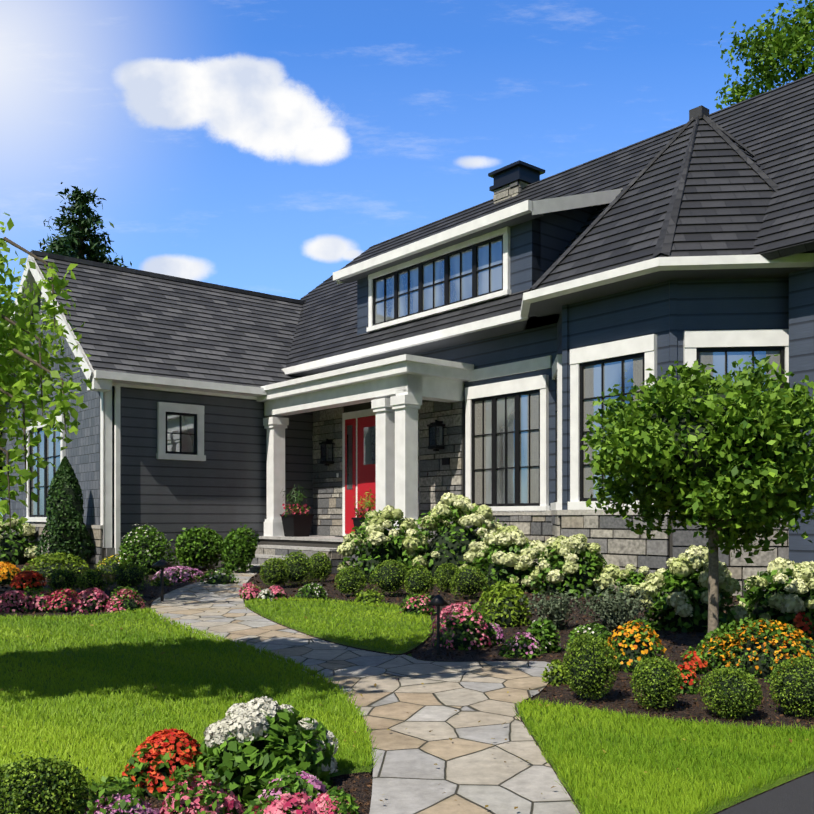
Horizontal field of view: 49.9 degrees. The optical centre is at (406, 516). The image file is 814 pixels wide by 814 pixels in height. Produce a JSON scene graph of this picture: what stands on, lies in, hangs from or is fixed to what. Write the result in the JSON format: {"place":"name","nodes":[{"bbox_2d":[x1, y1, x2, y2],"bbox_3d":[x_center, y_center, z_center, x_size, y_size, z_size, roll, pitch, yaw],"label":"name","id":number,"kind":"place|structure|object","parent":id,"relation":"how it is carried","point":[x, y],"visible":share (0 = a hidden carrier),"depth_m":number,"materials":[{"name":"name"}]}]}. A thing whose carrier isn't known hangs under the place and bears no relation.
{"place":"outdoors","nodes":[
{"label":"outdoors","id":0,"kind":"place"},
{"bbox_2d":[46,504,375,610],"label":"flowering plants","id":1,"kind":"object","parent":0,"point":[68,591],"visible":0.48,"depth_m":8.84,"materials":[{"name":"plant"}]},
{"bbox_2d":[209,703,332,768],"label":"white flowers","id":2,"kind":"object","parent":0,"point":[257,732],"visible":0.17,"depth_m":2.97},
{"bbox_2d":[280,483,311,513],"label":"foliage blades","id":3,"kind":"object","parent":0,"point":[296,500],"visible":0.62,"depth_m":16.64,"materials":[{"name":"green plant"}]},
{"bbox_2d":[354,489,375,512],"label":"lime foliage blades","id":4,"kind":"object","parent":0,"point":[369,504],"visible":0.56,"depth_m":14.97,"materials":[{"name":"green plant"}]},
{"bbox_2d":[151,570,579,813],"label":"flagstone path","id":5,"kind":"structure","parent":0,"point":[472,772],"depth_m":4.20,"materials":[{"name":"grey stone"}]},
{"bbox_2d":[151,559,172,601],"bbox_3d":[-2.732,0.715,9.757,0.240,0.485,0.241,0,0,-1],"label":"path light","id":6,"kind":"object","parent":5,"relation":"on","point":[161,564],"visible":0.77,"depth_m":9.74,"materials":[{"name":"brown metal"}]},
{"bbox_2d":[0,519,813,813],"bbox_3d":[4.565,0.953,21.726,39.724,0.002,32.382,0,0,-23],"label":"mulch beds","id":7,"kind":"object","parent":0,"point":[566,697],"visible":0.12,"depth_m":5.96,"materials":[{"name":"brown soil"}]},
{"bbox_2d":[0,189,84,527],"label":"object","id":8,"kind":"object","parent":7,"relation":"on","point":[16,351],"visible":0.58,"depth_m":8.37,"materials":[{"name":"brown plant"}]},
{"bbox_2d":[0,212,91,531],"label":"foliage","id":9,"kind":"object","parent":8,"relation":"on","point":[18,338],"visible":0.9,"depth_m":8.54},
{"bbox_2d":[0,182,131,500],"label":"evergreen tree","id":10,"kind":"object","parent":7,"relation":"on","point":[68,244],"visible":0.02,"depth_m":30.48,"materials":[{"name":"green plant"}]},
{"bbox_2d":[0,582,491,813],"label":"flowers","id":11,"kind":"object","parent":7,"relation":"on","point":[286,802],"visible":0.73,"depth_m":2.73,"materials":[{"name":"pink plant"}]},
{"bbox_2d":[21,552,572,686],"bbox_3d":[-1.949,0.762,10.101,2.125,0.429,11.704,0,0,-38],"label":"shrub","id":12,"kind":"object","parent":7,"relation":"on","point":[504,589],"visible":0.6,"depth_m":7.75,"materials":[{"name":"green plant"}]},
{"bbox_2d":[0,292,606,775],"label":"foliage","id":13,"kind":"object","parent":7,"relation":"on","point":[219,736],"depth_m":12.24,"materials":[{"name":"green plant"}]},
{"bbox_2d":[84,566,540,813],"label":"flowers","id":14,"kind":"object","parent":7,"relation":"on","point":[315,781],"visible":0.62,"depth_m":2.82,"materials":[{"name":"plant"}]},
{"bbox_2d":[0,562,812,673],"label":"flowers","id":15,"kind":"object","parent":7,"relation":"on","point":[10,567],"visible":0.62,"depth_m":5.35,"materials":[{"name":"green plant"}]},
{"bbox_2d":[0,74,813,595],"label":"house","id":16,"kind":"structure","parent":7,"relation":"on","point":[488,352],"depth_m":14.25,"materials":[{"name":"grey"}]},
{"bbox_2d":[0,300,813,813],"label":"foliage","id":17,"kind":"object","parent":7,"relation":"on","point":[274,764],"visible":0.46,"depth_m":6.12,"materials":[{"name":"green plant"}]},
{"bbox_2d":[0,394,813,813],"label":"shrub","id":18,"kind":"object","parent":7,"relation":"on","point":[456,560],"visible":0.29,"depth_m":7.59,"materials":[{"name":"green plant"}]},
{"bbox_2d":[0,549,813,813],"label":"foliage","id":19,"kind":"object","parent":7,"relation":"on","point":[13,770],"visible":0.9,"depth_m":4.27,"materials":[{"name":"green plant"}]},
{"bbox_2d":[0,492,813,621],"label":"hydrangea flowers","id":20,"kind":"object","parent":7,"relation":"on","point":[699,551],"visible":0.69,"depth_m":10.67,"materials":[{"name":"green plant"}]},
{"bbox_2d":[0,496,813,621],"bbox_3d":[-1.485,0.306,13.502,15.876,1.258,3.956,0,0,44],"label":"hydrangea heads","id":21,"kind":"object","parent":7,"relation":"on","point":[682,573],"visible":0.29,"depth_m":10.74,"materials":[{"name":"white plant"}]},
{"bbox_2d":[9,570,813,792],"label":"flowers","id":22,"kind":"object","parent":7,"relation":"on","point":[160,736],"visible":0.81,"depth_m":3.04,"materials":[{"name":"red plant"}]},
{"bbox_2d":[428,594,448,654],"bbox_3d":[0.216,0.746,6.035,0.149,0.423,0.150,0,0,-1],"label":"path light","id":23,"kind":"object","parent":7,"relation":"on","point":[438,600],"visible":0.94,"depth_m":6.03,"materials":[{"name":"brown metal"}]},
{"bbox_2d":[514,581,669,631],"bbox_3d":[1.561,0.755,7.314,1.260,0.431,0.875,0,0,-1],"label":"shrub","id":24,"kind":"object","parent":7,"relation":"on","point":[609,610],"visible":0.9,"depth_m":7.31,"materials":[{"name":"green plant"}]},
{"bbox_2d":[703,420,802,654],"bbox_3d":[2.045,0.042,5.991,0.897,1.832,1.254,0,0,-42],"label":"tree trunk","id":25,"kind":"object","parent":7,"relation":"on","point":[713,590],"visible":0.21,"depth_m":5.84,"materials":[{"name":"brown plant"}]},
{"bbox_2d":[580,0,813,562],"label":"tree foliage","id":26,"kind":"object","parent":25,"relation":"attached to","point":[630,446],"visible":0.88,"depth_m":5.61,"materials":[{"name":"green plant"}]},
{"bbox_2d":[0,596,813,813],"bbox_3d":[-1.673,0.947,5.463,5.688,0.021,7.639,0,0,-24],"label":"lawn turf","id":27,"kind":"structure","parent":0,"point":[365,771],"depth_m":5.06,"materials":[{"name":"green plant"}]},
{"bbox_2d":[1,584,807,808],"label":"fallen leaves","id":28,"kind":"object","parent":27,"relation":"on","point":[375,684],"visible":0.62,"depth_m":3.80,"materials":[{"name":"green plant"}]},
{"bbox_2d":[0,0,813,516],"label":"sky","id":29,"kind":"structure","parent":0,"point":[262,146],"materials":[{"name":"blue"}]},
{"bbox_2d":[718,772,813,813],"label":"driveway","id":30,"kind":"structure","parent":0,"point":[796,796],"depth_m":2.89,"materials":[{"name":"grey asphalt"}]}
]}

